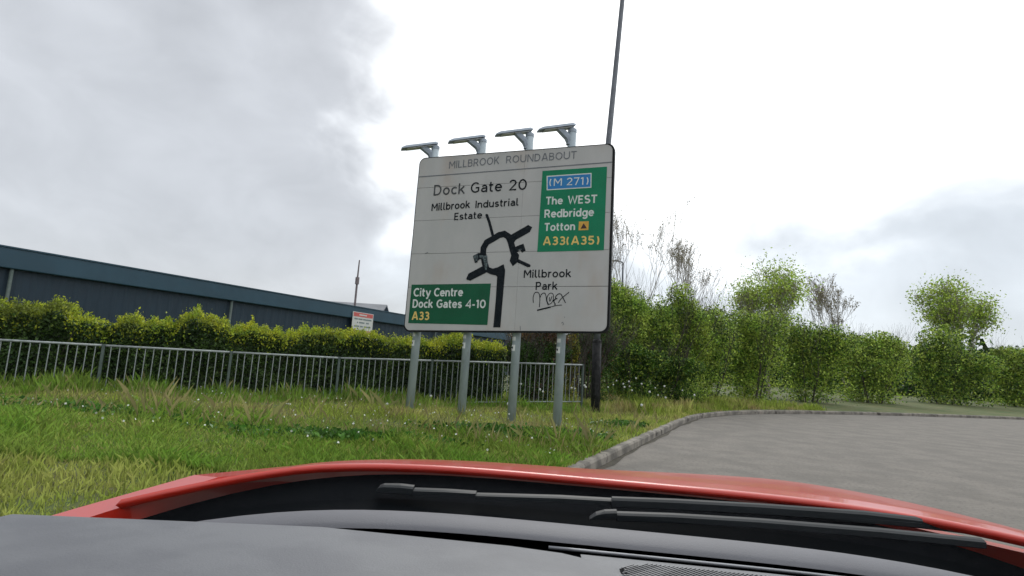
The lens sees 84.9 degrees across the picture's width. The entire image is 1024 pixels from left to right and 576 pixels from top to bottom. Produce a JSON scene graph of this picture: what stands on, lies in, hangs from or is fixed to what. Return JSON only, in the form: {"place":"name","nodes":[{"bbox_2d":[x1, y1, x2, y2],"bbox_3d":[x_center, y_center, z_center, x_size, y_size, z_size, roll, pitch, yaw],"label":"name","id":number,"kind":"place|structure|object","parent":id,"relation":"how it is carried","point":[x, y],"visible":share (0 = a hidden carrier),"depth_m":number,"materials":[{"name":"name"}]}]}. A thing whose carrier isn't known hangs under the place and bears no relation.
{"place":"outdoors","nodes":[
{"label":"outdoors","id":0,"kind":"place"},
{"bbox_2d":[0,366,1023,516],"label":"grass verge","id":1,"kind":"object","parent":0,"point":[911,405],"depth_m":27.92,"materials":[{"name":"green plant"}]},
{"bbox_2d":[0,294,507,401],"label":"privet hedge","id":2,"kind":"object","parent":1,"relation":"on","point":[52,321],"visible":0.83,"depth_m":12.01,"materials":[{"name":"green plant"}]},
{"bbox_2d":[0,244,512,374],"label":"industrial building","id":3,"kind":"structure","parent":1,"relation":"on","point":[110,292],"depth_m":21.20,"materials":[{"name":"blue metal"}]},
{"bbox_2d":[352,311,373,332],"bbox_3d":[-8.350,3.469,30.675,0.090,4.239,1.634,-1,-9,27],"label":"notice board","id":4,"kind":"object","parent":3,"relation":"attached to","point":[361,320],"visible":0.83,"depth_m":30.85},
{"bbox_2d":[0,339,583,405],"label":"guard railing","id":5,"kind":"object","parent":1,"relation":"on","point":[103,346],"visible":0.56,"depth_m":11.92,"materials":[{"name":"grey metal"}]},
{"bbox_2d":[0,366,609,413],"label":"tall grass","id":6,"kind":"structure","parent":1,"relation":"on","point":[79,380],"depth_m":11.08,"materials":[{"name":"green plant"}]},
{"bbox_2d":[3,389,607,452],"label":"daisies","id":7,"kind":"object","parent":1,"relation":"on","point":[323,421],"visible":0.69,"depth_m":8.12,"materials":[{"name":"white plant"}]},
{"bbox_2d":[0,393,648,445],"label":"broad leaved weeds","id":8,"kind":"object","parent":1,"relation":"on","point":[336,432],"visible":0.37,"depth_m":7.53,"materials":[{"name":"green plant"}]},
{"bbox_2d":[0,367,667,454],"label":"dry stalks","id":9,"kind":"object","parent":1,"relation":"on","point":[585,428],"visible":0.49,"depth_m":8.59,"materials":[{"name":"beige plant"}]},
{"bbox_2d":[354,260,359,305],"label":"radio mast","id":10,"kind":"object","parent":1,"relation":"on","point":[356,282],"visible":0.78,"depth_m":44.27,"materials":[{"name":"metal"}]},
{"bbox_2d":[330,301,388,311],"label":"grey roofed shed","id":11,"kind":"structure","parent":1,"relation":"on","point":[382,307],"depth_m":51.56,"materials":[{"name":"grey metal"}]},
{"bbox_2d":[401,123,615,426],"bbox_3d":[-0.338,-0.286,11.198,4.619,6.223,0.607,1,-8,19],"label":"direction sign","id":12,"kind":"object","parent":1,"relation":"on","point":[517,243],"visible":1,"depth_m":11.19,"materials":[{"name":"metal"}]},
{"bbox_2d":[486,333,579,400],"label":"shrub","id":13,"kind":"object","parent":1,"relation":"on","point":[528,354],"visible":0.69,"depth_m":16.38,"materials":[{"name":"green plant"}]},
{"bbox_2d":[506,333,586,402],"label":"shrub","id":14,"kind":"object","parent":1,"relation":"on","point":[548,337],"visible":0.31,"depth_m":16.56,"materials":[{"name":"green plant"}]},
{"bbox_2d":[563,333,593,400],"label":"shrub","id":15,"kind":"object","parent":1,"relation":"on","point":[575,354],"visible":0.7,"depth_m":16.85,"materials":[{"name":"green plant"}]},
{"bbox_2d":[566,307,642,401],"bbox_3d":[2.386,2.068,17.693,3.548,3.384,2.866,2,-8,13],"label":"shrub","id":16,"kind":"object","parent":1,"relation":"on","point":[609,344],"visible":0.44,"depth_m":17.80,"materials":[{"name":"green plant"}]},
{"bbox_2d":[591,0,624,411],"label":"lamp column","id":17,"kind":"structure","parent":1,"relation":"on","point":[596,372],"depth_m":15.58,"materials":[{"name":"black metal"}]},
{"bbox_2d":[595,374,599,395],"bbox_3d":[2.219,2.531,14.586,0.100,0.550,0.007,3,-8,0],"label":"inspection door","id":18,"kind":"structure","parent":17,"relation":"in","point":[597,376],"depth_m":14.58,"materials":[{"name":"black metal"}]},
{"bbox_2d":[615,260,623,284],"bbox_3d":[6.154,2.064,33.080,0.723,7.622,0.140,3,-8,0],"label":"street lamp","id":19,"kind":"object","parent":1,"relation":"on","point":[622,270],"visible":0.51,"depth_m":33.48,"materials":[{"name":"grey metal"}]},
{"bbox_2d":[586,266,679,396],"bbox_3d":[4.040,1.605,21.277,4.465,5.478,3.706,3,-8,0],"label":"shrub","id":20,"kind":"object","parent":1,"relation":"on","point":[623,302],"visible":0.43,"depth_m":20.19,"materials":[{"name":"green plant"}]},
{"bbox_2d":[601,334,674,398],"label":"shrub","id":21,"kind":"object","parent":1,"relation":"on","point":[643,364],"visible":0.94,"depth_m":19.43,"materials":[{"name":"green plant"}]},
{"bbox_2d":[612,197,694,302],"bbox_3d":[4.973,0.430,25.010,5.724,8.839,4.506,2,-8,13],"label":"bare tree","id":22,"kind":"object","parent":1,"relation":"on","point":[631,240],"visible":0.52,"depth_m":24.94,"materials":[{"name":"brown plant"}]},
{"bbox_2d":[612,269,705,397],"bbox_3d":[5.312,1.854,21.749,4.496,5.264,2.968,3,-8,0],"label":"shrub","id":23,"kind":"object","parent":1,"relation":"on","point":[661,332],"visible":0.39,"depth_m":21.25,"materials":[{"name":"green plant"}]},
{"bbox_2d":[633,343,713,402],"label":"shrub","id":24,"kind":"object","parent":1,"relation":"on","point":[684,370],"visible":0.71,"depth_m":20.40,"materials":[{"name":"green plant"}]},
{"bbox_2d":[648,238,722,316],"bbox_3d":[9.729,1.474,31.223,4.352,8.992,3.608,9,-10,-36],"label":"bare tree","id":25,"kind":"object","parent":1,"relation":"on","point":[686,260],"visible":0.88,"depth_m":31.11,"materials":[{"name":"brown plant"}]},
{"bbox_2d":[544,383,826,414],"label":"weeds below thicket","id":26,"kind":"object","parent":1,"relation":"on","point":[669,405],"visible":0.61,"depth_m":19.31,"materials":[{"name":"green plant"}]},
{"bbox_2d":[649,272,741,401],"bbox_3d":[6.995,2.015,22.368,4.016,5.334,5.264,3,-8,0],"label":"shrub","id":27,"kind":"object","parent":1,"relation":"on","point":[698,333],"visible":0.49,"depth_m":21.97,"materials":[{"name":"green plant"}]},
{"bbox_2d":[672,290,758,399],"bbox_3d":[8.384,2.376,24.560,4.072,5.363,5.021,3,-8,0],"label":"shrub","id":28,"kind":"object","parent":1,"relation":"on","point":[722,344],"visible":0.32,"depth_m":23.74,"materials":[{"name":"green plant"}]},
{"bbox_2d":[714,284,801,402],"bbox_3d":[11.562,2.780,27.300,4.548,5.714,4.305,-1,-9,27],"label":"shrub","id":29,"kind":"object","parent":1,"relation":"on","point":[758,340],"visible":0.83,"depth_m":26.54,"materials":[{"name":"green plant"}]},
{"bbox_2d":[705,245,827,395],"bbox_3d":[16.661,2.038,36.361,6.688,9.969,7.069,-3,-10,39],"label":"budding tree","id":30,"kind":"object","parent":1,"relation":"on","point":[783,286],"visible":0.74,"depth_m":35.90,"materials":[{"name":"green plant"}]},
{"bbox_2d":[565,328,1021,403],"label":"tree belt","id":31,"kind":"object","parent":1,"relation":"on","point":[906,387],"visible":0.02,"depth_m":65.94,"materials":[{"name":"green plant"}]},
{"bbox_2d":[764,303,882,403],"bbox_3d":[16.296,3.533,30.760,5.030,5.628,5.425,9,-10,-35],"label":"shrub","id":32,"kind":"object","parent":1,"relation":"on","point":[816,350],"visible":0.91,"depth_m":30.22,"materials":[{"name":"green plant"}]},
{"bbox_2d":[803,273,860,385],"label":"bare tree","id":33,"kind":"object","parent":1,"relation":"on","point":[825,304],"visible":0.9,"depth_m":45.10,"materials":[{"name":"brown plant"}]},
{"bbox_2d":[822,323,943,403],"bbox_3d":[22.816,4.771,35.949,6.861,5.319,4.731,1,-8,14],"label":"shrub","id":34,"kind":"object","parent":1,"relation":"on","point":[881,351],"visible":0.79,"depth_m":35.35,"materials":[{"name":"green plant"}]},
{"bbox_2d":[900,269,1015,400],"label":"budding tree","id":35,"kind":"object","parent":1,"relation":"on","point":[955,311],"visible":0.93,"depth_m":48.42,"materials":[{"name":"green plant"}]},
{"bbox_2d":[900,323,1019,407],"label":"shrub","id":36,"kind":"object","parent":1,"relation":"on","point":[941,366],"visible":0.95,"depth_m":41.25,"materials":[{"name":"green plant"}]},
{"bbox_2d":[973,336,1023,406],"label":"shrub","id":37,"kind":"object","parent":1,"relation":"on","point":[1012,356],"visible":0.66,"depth_m":46.31,"materials":[{"name":"green plant"}]},
{"bbox_2d":[0,0,1023,349],"label":"sky","id":38,"kind":"structure","parent":0,"point":[257,144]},
{"bbox_2d":[604,414,1023,548],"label":"road","id":39,"kind":"structure","parent":0,"point":[972,467],"depth_m":9.91,"materials":[{"name":"grey asphalt"}]},
{"bbox_2d":[0,459,1023,575],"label":"car","id":40,"kind":"object","parent":39,"relation":"on","point":[402,517],"visible":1,"depth_m":1.07,"materials":[{"name":"red paint"}]},
{"bbox_2d":[568,410,1023,468],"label":"kerb","id":41,"kind":"structure","parent":39,"relation":"on","point":[597,460],"depth_m":14.59,"materials":[{"name":"concrete"}]},
{"bbox_2d":[597,414,1020,468],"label":"gutter dirt","id":42,"kind":"structure","parent":39,"relation":"on","point":[612,462],"depth_m":9.95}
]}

